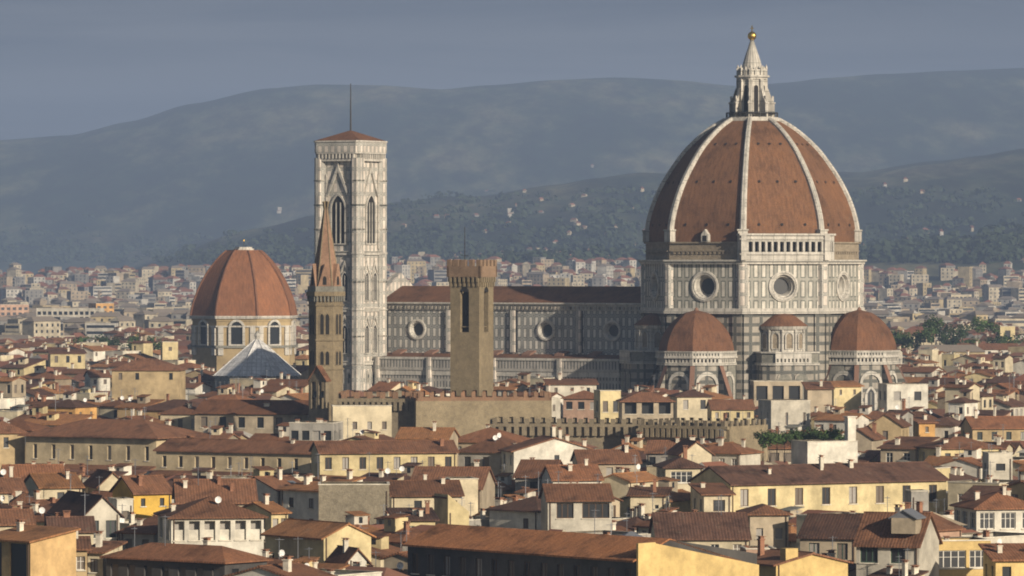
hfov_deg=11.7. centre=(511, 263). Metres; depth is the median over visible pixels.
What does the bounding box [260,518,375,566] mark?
house
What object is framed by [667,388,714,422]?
house
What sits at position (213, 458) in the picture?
window
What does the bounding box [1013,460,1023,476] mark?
house
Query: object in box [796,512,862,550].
house
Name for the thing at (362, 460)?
window
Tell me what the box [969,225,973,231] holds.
villa
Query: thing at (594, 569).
window
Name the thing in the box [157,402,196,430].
house
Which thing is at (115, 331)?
house
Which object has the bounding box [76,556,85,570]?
window
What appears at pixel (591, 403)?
window
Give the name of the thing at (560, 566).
window
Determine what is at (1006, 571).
window
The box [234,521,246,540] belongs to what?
window
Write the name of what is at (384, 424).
window
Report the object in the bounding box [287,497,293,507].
window
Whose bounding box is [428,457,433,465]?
window
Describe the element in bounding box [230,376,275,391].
house
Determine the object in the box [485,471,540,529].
house
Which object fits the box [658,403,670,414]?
window
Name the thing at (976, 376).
house
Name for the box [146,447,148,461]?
window
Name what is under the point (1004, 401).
house
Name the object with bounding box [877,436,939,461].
house
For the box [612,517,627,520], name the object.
house
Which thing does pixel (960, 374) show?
house
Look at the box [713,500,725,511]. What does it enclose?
window
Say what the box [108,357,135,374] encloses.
house
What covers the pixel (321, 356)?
window
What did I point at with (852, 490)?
window
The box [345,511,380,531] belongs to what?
house
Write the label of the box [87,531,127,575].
house
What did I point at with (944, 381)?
house
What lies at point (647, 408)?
window
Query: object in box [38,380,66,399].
house
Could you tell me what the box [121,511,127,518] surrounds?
window
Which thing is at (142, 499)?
window
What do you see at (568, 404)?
window
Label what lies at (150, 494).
house
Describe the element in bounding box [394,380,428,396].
house
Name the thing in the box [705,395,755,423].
house
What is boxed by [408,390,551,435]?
battlemented palace
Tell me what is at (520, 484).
window
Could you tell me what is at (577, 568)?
window
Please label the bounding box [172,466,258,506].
house
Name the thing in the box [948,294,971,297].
apartment block
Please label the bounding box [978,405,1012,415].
house
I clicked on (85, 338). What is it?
tree
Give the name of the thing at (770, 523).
house
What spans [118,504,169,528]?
house
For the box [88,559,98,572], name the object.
window
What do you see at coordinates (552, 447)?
house
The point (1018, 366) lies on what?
house
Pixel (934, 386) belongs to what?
house
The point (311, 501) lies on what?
window
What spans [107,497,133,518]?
house
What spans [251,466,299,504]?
house
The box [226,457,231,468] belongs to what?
window
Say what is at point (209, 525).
window
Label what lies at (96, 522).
window
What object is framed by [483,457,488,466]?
window
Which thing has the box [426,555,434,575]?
window
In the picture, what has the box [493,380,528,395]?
house
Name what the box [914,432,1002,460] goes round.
house
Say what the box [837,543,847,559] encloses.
window
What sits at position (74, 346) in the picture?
house
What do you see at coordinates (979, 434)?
window
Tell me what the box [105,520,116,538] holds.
window
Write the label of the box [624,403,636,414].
window
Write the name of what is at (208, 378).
house
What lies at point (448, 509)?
house
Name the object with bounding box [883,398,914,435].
house
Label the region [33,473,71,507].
house
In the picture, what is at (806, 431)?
tree
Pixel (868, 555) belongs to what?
window
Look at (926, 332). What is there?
tree
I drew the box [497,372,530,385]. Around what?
house
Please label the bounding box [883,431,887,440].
window
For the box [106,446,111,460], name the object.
window
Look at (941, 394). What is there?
house
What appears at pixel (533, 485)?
window
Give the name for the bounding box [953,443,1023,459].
house
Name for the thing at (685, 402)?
window
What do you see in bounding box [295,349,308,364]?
house
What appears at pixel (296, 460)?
window
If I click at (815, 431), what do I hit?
tree
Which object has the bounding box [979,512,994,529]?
window
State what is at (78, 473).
house
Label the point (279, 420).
window
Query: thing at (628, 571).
window
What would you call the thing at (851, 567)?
house
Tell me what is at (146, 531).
house
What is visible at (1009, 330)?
house
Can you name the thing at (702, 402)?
window
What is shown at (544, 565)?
window
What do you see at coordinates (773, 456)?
window
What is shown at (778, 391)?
window
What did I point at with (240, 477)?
house
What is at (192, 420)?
window
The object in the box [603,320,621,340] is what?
round window
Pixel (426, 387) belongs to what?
house
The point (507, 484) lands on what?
house
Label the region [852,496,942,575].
house
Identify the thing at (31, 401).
house
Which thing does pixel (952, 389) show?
house
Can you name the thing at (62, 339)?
house
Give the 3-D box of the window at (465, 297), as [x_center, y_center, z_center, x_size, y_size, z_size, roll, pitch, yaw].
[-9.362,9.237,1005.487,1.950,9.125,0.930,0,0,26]
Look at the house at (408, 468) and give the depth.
851.52 m
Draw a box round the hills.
[0,68,1023,301]
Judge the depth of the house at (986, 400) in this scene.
1144.16 m
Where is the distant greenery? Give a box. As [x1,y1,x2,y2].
[0,185,1023,329]
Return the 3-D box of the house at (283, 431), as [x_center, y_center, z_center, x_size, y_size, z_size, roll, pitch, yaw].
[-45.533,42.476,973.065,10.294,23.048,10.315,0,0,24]
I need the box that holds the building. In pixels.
[318,482,389,524]
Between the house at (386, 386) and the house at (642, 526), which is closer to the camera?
the house at (642, 526)
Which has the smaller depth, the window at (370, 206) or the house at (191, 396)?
the house at (191, 396)
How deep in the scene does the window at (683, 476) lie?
826.74 m
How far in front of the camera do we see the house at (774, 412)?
1124.16 m
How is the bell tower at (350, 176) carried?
on the ground
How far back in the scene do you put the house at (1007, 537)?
682.96 m
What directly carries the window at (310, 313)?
in the spired bell tower at (325, 294)
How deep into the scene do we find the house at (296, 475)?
801.62 m
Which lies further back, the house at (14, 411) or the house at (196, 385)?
the house at (196, 385)
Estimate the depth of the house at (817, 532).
667.39 m
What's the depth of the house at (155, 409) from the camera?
1089.36 m
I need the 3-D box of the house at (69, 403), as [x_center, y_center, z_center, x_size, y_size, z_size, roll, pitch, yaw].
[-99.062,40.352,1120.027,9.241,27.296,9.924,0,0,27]
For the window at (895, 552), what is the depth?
634.97 m
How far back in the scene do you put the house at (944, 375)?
1346.85 m
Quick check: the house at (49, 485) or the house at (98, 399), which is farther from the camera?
the house at (98, 399)
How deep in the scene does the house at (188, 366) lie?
1519.05 m
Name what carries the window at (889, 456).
in the house at (900, 448)
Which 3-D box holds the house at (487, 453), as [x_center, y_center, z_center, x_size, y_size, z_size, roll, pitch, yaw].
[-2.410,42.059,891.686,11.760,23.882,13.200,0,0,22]
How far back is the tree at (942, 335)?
1895.24 m
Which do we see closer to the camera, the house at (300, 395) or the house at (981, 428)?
the house at (981, 428)
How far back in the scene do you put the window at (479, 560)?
596.93 m
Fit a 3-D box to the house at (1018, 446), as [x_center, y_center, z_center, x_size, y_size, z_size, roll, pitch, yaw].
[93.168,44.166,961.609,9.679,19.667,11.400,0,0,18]
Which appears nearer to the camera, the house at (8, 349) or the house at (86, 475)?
the house at (86, 475)
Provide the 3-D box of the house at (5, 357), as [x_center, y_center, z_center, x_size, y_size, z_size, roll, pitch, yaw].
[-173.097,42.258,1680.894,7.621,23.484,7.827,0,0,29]
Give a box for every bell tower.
[306,201,344,420]
[314,84,387,391]
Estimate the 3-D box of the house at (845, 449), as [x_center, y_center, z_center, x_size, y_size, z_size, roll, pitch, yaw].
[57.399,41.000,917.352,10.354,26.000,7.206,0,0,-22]
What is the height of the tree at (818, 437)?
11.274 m
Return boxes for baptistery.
[213,330,300,389]
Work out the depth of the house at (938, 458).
917.88 m
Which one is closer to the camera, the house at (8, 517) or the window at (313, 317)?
the house at (8, 517)
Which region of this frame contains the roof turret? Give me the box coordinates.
[904,489,928,510]
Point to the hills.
(242, 162)
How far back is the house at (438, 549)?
586.91 m
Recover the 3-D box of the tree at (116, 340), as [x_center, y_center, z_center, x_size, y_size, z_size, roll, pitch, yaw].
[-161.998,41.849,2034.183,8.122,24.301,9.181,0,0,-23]
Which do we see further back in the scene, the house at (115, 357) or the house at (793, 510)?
the house at (115, 357)
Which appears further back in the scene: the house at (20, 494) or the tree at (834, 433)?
the tree at (834, 433)
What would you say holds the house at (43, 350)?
on the ground
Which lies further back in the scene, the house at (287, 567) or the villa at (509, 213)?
the villa at (509, 213)
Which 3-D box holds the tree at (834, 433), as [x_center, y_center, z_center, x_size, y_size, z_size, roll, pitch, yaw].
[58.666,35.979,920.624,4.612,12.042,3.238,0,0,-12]
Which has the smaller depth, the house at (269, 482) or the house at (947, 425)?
the house at (269, 482)
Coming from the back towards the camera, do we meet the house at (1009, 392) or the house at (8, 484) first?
the house at (1009, 392)
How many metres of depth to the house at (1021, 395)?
1171.36 m
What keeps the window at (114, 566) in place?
in the house at (206, 558)
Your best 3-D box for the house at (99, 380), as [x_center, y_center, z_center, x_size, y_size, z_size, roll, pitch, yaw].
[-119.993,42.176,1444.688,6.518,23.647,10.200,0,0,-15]
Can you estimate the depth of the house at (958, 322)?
2475.19 m
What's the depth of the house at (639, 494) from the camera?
784.47 m
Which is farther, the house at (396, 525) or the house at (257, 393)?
the house at (257, 393)
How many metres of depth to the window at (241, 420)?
1028.64 m
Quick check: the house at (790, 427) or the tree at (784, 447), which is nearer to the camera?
the tree at (784, 447)
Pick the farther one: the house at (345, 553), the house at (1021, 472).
the house at (1021, 472)
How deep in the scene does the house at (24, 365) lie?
1551.54 m
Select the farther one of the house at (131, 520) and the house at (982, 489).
the house at (982, 489)
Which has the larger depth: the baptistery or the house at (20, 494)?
the baptistery
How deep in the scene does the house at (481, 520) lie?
753.09 m
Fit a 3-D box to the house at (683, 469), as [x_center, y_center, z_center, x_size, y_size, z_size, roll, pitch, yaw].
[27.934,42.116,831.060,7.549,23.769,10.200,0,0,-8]
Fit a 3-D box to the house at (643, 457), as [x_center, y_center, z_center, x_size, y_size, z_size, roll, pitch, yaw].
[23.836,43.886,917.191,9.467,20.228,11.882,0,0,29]
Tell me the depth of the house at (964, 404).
1087.75 m
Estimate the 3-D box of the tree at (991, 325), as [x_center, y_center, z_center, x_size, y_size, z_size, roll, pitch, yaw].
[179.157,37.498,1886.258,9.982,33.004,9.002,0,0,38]
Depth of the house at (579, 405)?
1207.38 m
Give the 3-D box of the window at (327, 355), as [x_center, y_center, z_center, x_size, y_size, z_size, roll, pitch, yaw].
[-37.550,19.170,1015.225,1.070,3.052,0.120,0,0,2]
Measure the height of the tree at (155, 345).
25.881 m
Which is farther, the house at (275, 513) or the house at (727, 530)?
the house at (275, 513)
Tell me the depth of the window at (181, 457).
903.57 m
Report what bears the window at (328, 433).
in the house at (309, 430)
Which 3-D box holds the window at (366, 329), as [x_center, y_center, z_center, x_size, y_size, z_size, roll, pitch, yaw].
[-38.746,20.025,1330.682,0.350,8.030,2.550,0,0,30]
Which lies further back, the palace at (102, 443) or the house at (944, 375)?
the house at (944, 375)
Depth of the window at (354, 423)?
963.96 m
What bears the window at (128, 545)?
in the house at (146, 531)
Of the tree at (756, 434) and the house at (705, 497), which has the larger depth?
the tree at (756, 434)
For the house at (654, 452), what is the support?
on the ground
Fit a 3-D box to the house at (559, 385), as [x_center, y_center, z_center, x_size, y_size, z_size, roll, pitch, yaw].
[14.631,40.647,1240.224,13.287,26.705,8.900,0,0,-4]
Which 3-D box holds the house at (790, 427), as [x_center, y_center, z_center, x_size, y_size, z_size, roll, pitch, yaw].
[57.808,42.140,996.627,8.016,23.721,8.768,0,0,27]
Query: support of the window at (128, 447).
in the palace at (102, 443)
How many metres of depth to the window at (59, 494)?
777.98 m
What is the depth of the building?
749.15 m
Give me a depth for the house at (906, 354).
1728.98 m
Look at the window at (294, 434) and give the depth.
936.36 m
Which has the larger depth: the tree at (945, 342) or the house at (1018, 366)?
the tree at (945, 342)
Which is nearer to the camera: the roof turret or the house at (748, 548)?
the house at (748, 548)
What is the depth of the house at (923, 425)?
1069.70 m
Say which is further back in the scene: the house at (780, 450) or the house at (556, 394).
the house at (556, 394)
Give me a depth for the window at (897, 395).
1228.12 m
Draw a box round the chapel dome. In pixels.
[189,240,297,370]
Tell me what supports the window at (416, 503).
in the house at (415, 493)
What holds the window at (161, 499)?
in the house at (150, 494)
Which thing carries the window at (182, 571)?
in the house at (206, 558)
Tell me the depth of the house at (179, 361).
1597.58 m
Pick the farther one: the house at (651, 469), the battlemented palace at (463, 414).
the battlemented palace at (463, 414)
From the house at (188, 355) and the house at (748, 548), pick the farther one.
the house at (188, 355)
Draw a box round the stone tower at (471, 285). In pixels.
[447,227,496,395]
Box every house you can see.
[0,344,25,355]
[0,353,46,375]
[0,354,12,360]
[0,370,27,400]
[0,391,23,408]
[0,395,31,419]
[0,420,27,469]
[0,461,64,480]
[0,464,28,502]
[0,492,13,508]
[0,498,35,530]
[0,519,80,575]
[2,343,30,350]
[7,393,67,422]
[9,420,48,462]
[9,487,36,506]
[20,338,47,350]
[21,365,46,379]
[22,495,50,525]
[24,411,93,426]
[24,468,84,498]
[25,389,79,405]
[26,376,52,388]
[26,389,54,400]
[28,369,73,385]
[31,342,67,355]
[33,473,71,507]
[36,382,79,391]
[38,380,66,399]
[38,503,54,514]
[42,341,85,346]
[44,493,95,544]
[46,347,86,368]
[47,383,99,418]
[47,490,124,543]
[49,338,75,342]
[58,448,84,479]
[61,363,94,376]
[68,343,87,348]
[74,527,91,575]
[76,386,107,400]
[78,344,112,360]
[78,455,127,491]
[79,339,106,345]
[83,369,111,390]
[83,385,114,414]
[83,465,118,492]
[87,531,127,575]
[90,356,126,371]
[91,490,112,499]
[97,354,133,361]
[99,389,132,418]
[99,516,273,575]
[104,326,124,338]
[105,347,138,357]
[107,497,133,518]
[108,337,127,346]
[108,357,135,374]
[109,358,187,401]
[109,462,171,517]
[109,463,146,474]
[113,330,136,337]
[114,390,165,417]
[114,516,157,549]
[116,407,159,419]
[117,332,136,341]
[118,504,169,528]
[122,351,157,359]
[130,327,154,335]
[130,334,154,355]
[131,407,174,425]
[136,388,199,418]
[147,334,173,338]
[153,350,160,359]
[153,496,268,555]
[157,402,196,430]
[158,328,176,335]
[160,341,177,359]
[163,357,195,364]
[167,467,223,487]
[172,327,190,334]
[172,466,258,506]
[178,349,191,359]
[178,358,208,372]
[186,363,215,377]
[186,374,211,393]
[186,377,209,383]
[187,392,204,399]
[192,399,308,434]
[193,423,240,438]
[195,380,250,398]
[197,368,214,391]
[205,382,255,399]
[208,417,248,438]
[221,461,253,478]
[222,463,252,476]
[224,556,335,575]
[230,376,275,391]
[240,370,298,396]
[242,493,291,540]
[248,388,275,398]
[249,422,288,439]
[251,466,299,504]
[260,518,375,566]
[261,538,284,563]
[267,372,308,392]
[277,381,308,399]
[277,459,365,519]
[289,418,343,440]
[289,461,314,480]
[291,363,308,378]
[292,548,349,569]
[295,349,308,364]
[296,334,308,346]
[319,568,382,575]
[325,538,371,565]
[331,405,391,438]
[343,418,396,439]
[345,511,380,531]
[351,551,407,574]
[360,452,406,481]
[368,378,405,396]
[368,504,413,524]
[369,511,423,547]
[371,533,401,566]
[379,529,407,571]
[385,460,423,479]
[385,472,464,508]
[386,500,439,527]
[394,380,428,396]
[394,421,460,465]
[402,523,758,575]
[410,459,497,512]
[420,383,449,395]
[432,493,471,524]
[445,477,478,515]
[458,424,531,449]
[458,433,519,474]
[462,498,489,526]
[473,481,526,516]
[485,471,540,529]
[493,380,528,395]
[494,465,514,499]
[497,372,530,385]
[498,425,592,478]
[508,384,564,418]
[512,457,562,493]
[514,479,547,498]
[523,375,552,391]
[529,386,559,421]
[530,374,554,385]
[538,471,614,531]
[539,457,603,483]
[543,373,598,395]
[560,387,593,421]
[570,439,641,476]
[574,509,650,536]
[594,390,620,422]
[596,473,622,516]
[602,455,661,498]
[612,432,645,450]
[612,513,633,531]
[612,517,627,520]
[616,392,675,423]
[616,492,655,531]
[620,477,690,517]
[621,385,639,397]
[625,389,669,396]
[626,479,672,513]
[632,495,696,532]
[638,375,666,391]
[639,451,645,466]
[644,437,679,466]
[646,447,695,475]
[648,494,751,550]
[652,445,706,491]
[664,435,715,463]
[667,383,733,398]
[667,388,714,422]
[688,482,735,511]
[700,428,745,446]
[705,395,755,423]
[706,430,763,464]
[720,410,733,423]
[736,503,792,548]
[739,544,776,552]
[750,380,802,406]
[756,536,853,575]
[758,399,810,430]
[767,423,780,433]
[768,430,790,462]
[780,416,822,434]
[781,506,804,519]
[788,521,796,547]
[791,416,857,463]
[796,510,862,562]
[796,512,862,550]
[797,423,843,438]
[801,379,834,412]
[810,398,851,429]
[810,406,822,428]
[812,404,870,430]
[821,536,855,575]
[823,381,864,410]
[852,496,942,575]
[856,422,885,450]
[857,405,884,420]
[858,451,879,462]
[858,501,965,536]
[866,412,911,441]
[867,548,928,575]
[877,382,928,411]
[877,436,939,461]
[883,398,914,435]
[893,329,935,349]
[895,460,950,490]
[896,344,903,363]
[898,362,922,366]
[900,362,945,376]
[902,349,916,363]
[903,354,938,363]
[905,374,929,382]
[907,399,941,419]
[913,414,938,436]
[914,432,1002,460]
[918,347,938,365]
[918,372,966,390]
[924,441,959,465]
[927,377,944,394]
[928,389,937,408]
[928,390,944,400]
[932,370,956,377]
[933,498,953,519]
[934,347,944,367]
[934,442,982,478]
[935,397,944,408]
[935,404,961,440]
[939,536,991,575]
[942,351,959,368]
[942,466,979,480]
[943,370,981,412]
[944,362,961,372]
[945,389,980,419]
[947,461,1011,512]
[949,320,969,327]
[949,365,973,375]
[949,484,1023,532]
[951,350,991,365]
[953,368,974,377]
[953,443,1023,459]
[956,341,1018,353]
[958,355,992,368]
[958,409,1023,441]
[959,467,1018,500]
[962,519,1023,542]
[963,369,996,381]
[966,329,990,334]
[974,365,1000,371]
[976,372,1003,388]
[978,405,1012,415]
[978,538,1023,575]
[980,332,995,342]
[980,374,1016,398]
[980,388,995,409]
[982,448,1012,479]
[985,372,1018,386]
[985,429,1014,451]
[986,383,1021,400]
[987,370,1010,375]
[992,350,1014,371]
[993,393,1023,415]
[996,326,1014,341]
[999,480,1023,499]
[1011,381,1023,388]
[1011,442,1023,456]
[1013,353,1023,373]
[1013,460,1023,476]
[1015,464,1023,479]
[1017,389,1023,402]
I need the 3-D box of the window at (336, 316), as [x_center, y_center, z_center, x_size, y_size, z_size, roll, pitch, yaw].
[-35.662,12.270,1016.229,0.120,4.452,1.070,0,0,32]
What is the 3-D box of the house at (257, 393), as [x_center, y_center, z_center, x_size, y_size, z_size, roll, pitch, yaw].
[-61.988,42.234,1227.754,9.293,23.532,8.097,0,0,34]
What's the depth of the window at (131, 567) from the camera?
628.41 m
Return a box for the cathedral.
[372,26,906,410]
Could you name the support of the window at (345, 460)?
in the palace wing at (338, 457)
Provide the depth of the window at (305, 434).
935.90 m
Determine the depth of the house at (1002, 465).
839.12 m
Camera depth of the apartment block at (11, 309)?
3190.73 m
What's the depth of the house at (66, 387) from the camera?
1342.51 m
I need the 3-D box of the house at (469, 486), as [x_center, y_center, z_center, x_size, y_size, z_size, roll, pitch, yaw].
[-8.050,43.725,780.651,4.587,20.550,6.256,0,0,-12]
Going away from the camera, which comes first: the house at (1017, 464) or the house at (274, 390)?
the house at (1017, 464)
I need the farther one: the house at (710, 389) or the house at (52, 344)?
the house at (52, 344)
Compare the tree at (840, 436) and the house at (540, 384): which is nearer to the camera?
the tree at (840, 436)
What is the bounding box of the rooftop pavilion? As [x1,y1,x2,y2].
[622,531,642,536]
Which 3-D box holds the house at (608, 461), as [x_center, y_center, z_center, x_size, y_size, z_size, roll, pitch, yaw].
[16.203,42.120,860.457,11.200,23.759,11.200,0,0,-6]
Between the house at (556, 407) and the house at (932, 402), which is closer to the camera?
the house at (556, 407)
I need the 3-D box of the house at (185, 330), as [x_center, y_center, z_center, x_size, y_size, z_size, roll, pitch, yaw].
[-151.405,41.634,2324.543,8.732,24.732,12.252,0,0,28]
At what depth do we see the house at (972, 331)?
2355.81 m
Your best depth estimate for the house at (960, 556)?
642.86 m
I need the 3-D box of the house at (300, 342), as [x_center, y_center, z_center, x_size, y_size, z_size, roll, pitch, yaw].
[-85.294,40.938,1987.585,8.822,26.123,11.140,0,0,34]
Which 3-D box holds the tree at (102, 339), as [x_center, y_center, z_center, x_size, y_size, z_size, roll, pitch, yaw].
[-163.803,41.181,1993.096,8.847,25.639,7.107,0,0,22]
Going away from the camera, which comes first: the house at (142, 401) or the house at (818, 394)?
the house at (142, 401)
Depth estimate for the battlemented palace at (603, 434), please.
954.37 m
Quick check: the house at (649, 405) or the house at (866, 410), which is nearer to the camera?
the house at (649, 405)
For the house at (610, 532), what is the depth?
694.68 m
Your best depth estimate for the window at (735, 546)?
671.15 m
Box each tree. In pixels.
[71,335,94,342]
[93,335,110,345]
[108,336,123,346]
[124,333,139,345]
[147,336,160,349]
[156,339,170,349]
[753,431,766,460]
[757,429,780,461]
[761,430,791,460]
[778,432,790,462]
[785,428,805,444]
[790,426,813,437]
[800,429,818,439]
[807,427,823,439]
[814,431,837,439]
[818,426,842,440]
[833,430,843,438]
[892,329,902,340]
[894,331,913,348]
[903,333,922,348]
[912,325,935,344]
[922,314,944,344]
[924,322,954,344]
[937,334,959,344]
[945,328,966,344]
[952,324,970,338]
[964,336,981,342]
[970,316,988,341]
[971,320,999,342]
[984,336,1006,342]
[995,332,1023,343]
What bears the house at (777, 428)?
on the ground
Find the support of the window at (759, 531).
in the house at (770, 523)
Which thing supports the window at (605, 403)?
in the house at (605, 404)
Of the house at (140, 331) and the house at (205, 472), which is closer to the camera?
the house at (205, 472)
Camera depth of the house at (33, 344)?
1959.72 m
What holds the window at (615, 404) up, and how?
in the house at (605, 404)
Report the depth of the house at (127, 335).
2137.92 m
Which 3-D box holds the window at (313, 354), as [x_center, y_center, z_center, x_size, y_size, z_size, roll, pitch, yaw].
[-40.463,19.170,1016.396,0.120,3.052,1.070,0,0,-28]
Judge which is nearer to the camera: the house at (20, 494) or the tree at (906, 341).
the house at (20, 494)
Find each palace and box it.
[17,419,202,469]
[337,390,421,437]
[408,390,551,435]
[489,417,643,448]
[638,417,767,460]
[687,455,949,512]
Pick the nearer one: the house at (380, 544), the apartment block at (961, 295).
the house at (380, 544)
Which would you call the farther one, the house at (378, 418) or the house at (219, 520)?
the house at (378, 418)
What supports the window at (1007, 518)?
in the house at (1003, 511)
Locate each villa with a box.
[277,207,281,212]
[507,208,513,216]
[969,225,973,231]
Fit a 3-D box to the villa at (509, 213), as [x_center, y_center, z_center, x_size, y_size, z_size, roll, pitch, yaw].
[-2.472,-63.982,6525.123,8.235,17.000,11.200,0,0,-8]
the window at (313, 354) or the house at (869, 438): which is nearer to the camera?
the house at (869, 438)
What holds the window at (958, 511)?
in the house at (1003, 511)
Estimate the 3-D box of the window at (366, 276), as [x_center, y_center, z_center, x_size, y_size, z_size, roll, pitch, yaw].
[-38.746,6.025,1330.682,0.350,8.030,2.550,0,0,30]
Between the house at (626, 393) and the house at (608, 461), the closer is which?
the house at (608, 461)
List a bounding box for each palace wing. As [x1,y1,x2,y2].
[148,426,325,477]
[309,438,458,476]
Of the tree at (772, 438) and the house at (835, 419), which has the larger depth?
the house at (835, 419)
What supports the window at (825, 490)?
in the palace at (855, 487)
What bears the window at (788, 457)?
in the house at (780, 450)
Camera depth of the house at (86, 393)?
1268.19 m
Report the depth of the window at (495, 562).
594.61 m
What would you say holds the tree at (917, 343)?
on the ground
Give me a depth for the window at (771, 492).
788.49 m
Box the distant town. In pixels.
[0,189,1023,575]
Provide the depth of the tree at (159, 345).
1896.12 m
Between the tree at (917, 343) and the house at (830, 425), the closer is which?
the house at (830, 425)
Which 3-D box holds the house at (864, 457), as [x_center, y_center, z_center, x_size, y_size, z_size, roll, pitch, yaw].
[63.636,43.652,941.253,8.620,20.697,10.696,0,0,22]
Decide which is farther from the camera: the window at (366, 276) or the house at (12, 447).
the window at (366, 276)
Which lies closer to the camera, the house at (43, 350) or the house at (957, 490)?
the house at (957, 490)
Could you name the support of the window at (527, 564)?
in the house at (438, 549)
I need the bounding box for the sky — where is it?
[0,0,1023,139]
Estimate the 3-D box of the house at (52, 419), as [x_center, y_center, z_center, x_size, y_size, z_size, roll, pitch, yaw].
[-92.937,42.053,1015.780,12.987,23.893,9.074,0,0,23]
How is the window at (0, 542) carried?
in the house at (32, 550)
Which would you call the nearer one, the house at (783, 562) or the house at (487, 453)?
the house at (783, 562)
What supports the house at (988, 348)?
on the ground
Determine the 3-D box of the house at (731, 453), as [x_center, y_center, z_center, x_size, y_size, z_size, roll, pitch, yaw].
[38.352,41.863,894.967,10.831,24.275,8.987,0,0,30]
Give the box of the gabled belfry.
[307,365,330,420]
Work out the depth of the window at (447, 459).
877.81 m
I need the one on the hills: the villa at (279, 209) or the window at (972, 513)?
the villa at (279, 209)
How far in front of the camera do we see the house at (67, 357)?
1755.41 m
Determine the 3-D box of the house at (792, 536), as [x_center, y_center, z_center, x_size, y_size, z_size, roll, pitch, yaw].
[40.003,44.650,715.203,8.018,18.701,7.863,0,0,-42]
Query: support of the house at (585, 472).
on the ground
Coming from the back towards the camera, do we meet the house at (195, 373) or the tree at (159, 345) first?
the tree at (159, 345)
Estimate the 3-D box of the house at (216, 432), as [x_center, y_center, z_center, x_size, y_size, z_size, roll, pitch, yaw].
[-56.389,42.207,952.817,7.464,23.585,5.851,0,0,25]
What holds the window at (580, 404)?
in the house at (579, 405)
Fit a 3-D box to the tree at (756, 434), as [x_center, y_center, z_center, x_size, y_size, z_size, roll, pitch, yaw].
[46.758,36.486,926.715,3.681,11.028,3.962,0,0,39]
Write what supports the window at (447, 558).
in the house at (438, 549)
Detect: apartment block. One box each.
[0,303,28,315]
[36,308,103,317]
[88,303,113,311]
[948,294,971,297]
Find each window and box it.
[0,542,1,575]
[4,437,7,447]
[11,543,26,575]
[32,444,36,458]
[57,492,63,498]
[69,445,73,459]
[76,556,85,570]
[88,445,92,459]
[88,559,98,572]
[94,521,97,538]
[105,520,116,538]
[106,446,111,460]
[112,564,117,575]
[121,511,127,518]
[125,446,129,460]
[126,539,131,548]
[129,565,134,575]
[140,498,146,506]
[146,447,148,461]
[146,566,151,575]
[159,498,163,506]
[162,566,168,575]
[173,521,185,541]
[177,456,182,467]
[178,419,182,427]
[179,567,185,575]
[188,521,200,541]
[191,419,194,427]
[194,456,198,467]
[196,568,202,575]
[198,319,208,345]
[200,417,206,427]
[205,521,215,540]
[212,457,215,468]
[214,569,219,575]
[219,521,231,540]
[220,417,225,427]
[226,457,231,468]
[228,319,244,345]
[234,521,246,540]
[238,417,244,428]
[245,457,248,469]
[250,520,262,540]
[256,417,263,428]
[267,319,280,345]
[275,417,282,428]
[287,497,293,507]
[291,319,295,344]
[291,431,298,439]
[293,459,298,470]
[302,431,309,440]
[307,498,313,508]
[310,313,311,334]
[312,313,314,334]
[312,350,314,364]
[312,431,320,440]
[319,313,324,334]
[319,351,324,364]
[324,431,331,440]
[324,457,332,469]
[325,313,329,334]
[325,351,329,364]
[330,193,346,244]
[335,313,338,334]
[335,350,338,364]
[338,313,341,334]
[338,350,341,364]
[341,271,348,300]
[342,457,348,469]
[343,324,348,353]
[352,422,357,429]
[359,457,366,469]
[364,271,369,300]
[364,324,369,353]
[365,194,375,244]
[367,422,372,429]
[372,271,377,300]
[372,324,377,353]
[376,457,382,469]
[381,422,386,429]
[393,457,399,469]
[408,319,425,339]
[410,553,418,574]
[411,457,416,461]
[414,501,421,506]
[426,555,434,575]
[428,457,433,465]
[442,556,449,575]
[445,457,450,465]
[460,287,468,331]
[461,557,465,575]
[465,457,470,465]
[477,558,481,575]
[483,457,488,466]
[493,559,497,575]
[509,560,513,575]
[518,482,524,489]
[522,518,527,528]
[525,562,530,575]
[530,482,536,491]
[537,320,554,340]
[542,563,546,575]
[556,503,574,519]
[558,564,563,575]
[565,402,572,409]
[575,565,580,575]
[577,402,584,409]
[581,503,609,518]
[589,402,593,409]
[592,567,597,575]
[602,401,608,412]
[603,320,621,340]
[606,467,612,475]
[609,568,614,575]
[612,505,615,516]
[613,401,617,412]
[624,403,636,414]
[626,569,631,575]
[641,403,653,414]
[650,271,659,300]
[650,457,655,464]
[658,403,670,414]
[671,471,691,483]
[683,400,688,409]
[691,271,718,301]
[700,400,705,409]
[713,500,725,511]
[732,459,736,464]
[733,544,740,550]
[740,489,749,506]
[755,528,762,539]
[756,386,766,400]
[768,488,774,506]
[769,271,798,301]
[770,453,778,460]
[773,386,783,398]
[775,528,782,539]
[783,453,790,462]
[789,386,799,398]
[794,488,803,505]
[809,543,819,553]
[821,487,830,504]
[836,271,850,301]
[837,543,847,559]
[848,487,857,504]
[859,547,878,563]
[875,486,884,503]
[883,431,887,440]
[886,453,892,461]
[889,548,904,564]
[894,392,900,400]
[902,485,909,502]
[903,453,909,460]
[914,391,921,400]
[929,485,937,502]
[939,550,967,569]
[957,510,959,521]
[964,511,967,528]
[969,512,975,529]
[969,550,982,568]
[977,432,982,440]
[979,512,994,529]
[995,464,1005,471]
[1000,512,1016,529]
[1002,567,1010,575]
[1006,432,1011,440]
[1021,512,1023,529]
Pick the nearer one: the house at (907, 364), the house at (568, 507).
the house at (568, 507)
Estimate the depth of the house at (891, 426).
1037.05 m
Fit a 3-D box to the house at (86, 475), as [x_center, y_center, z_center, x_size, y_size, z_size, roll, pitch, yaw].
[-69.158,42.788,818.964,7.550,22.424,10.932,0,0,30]
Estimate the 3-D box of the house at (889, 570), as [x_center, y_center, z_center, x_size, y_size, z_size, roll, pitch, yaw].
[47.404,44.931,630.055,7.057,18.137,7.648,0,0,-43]

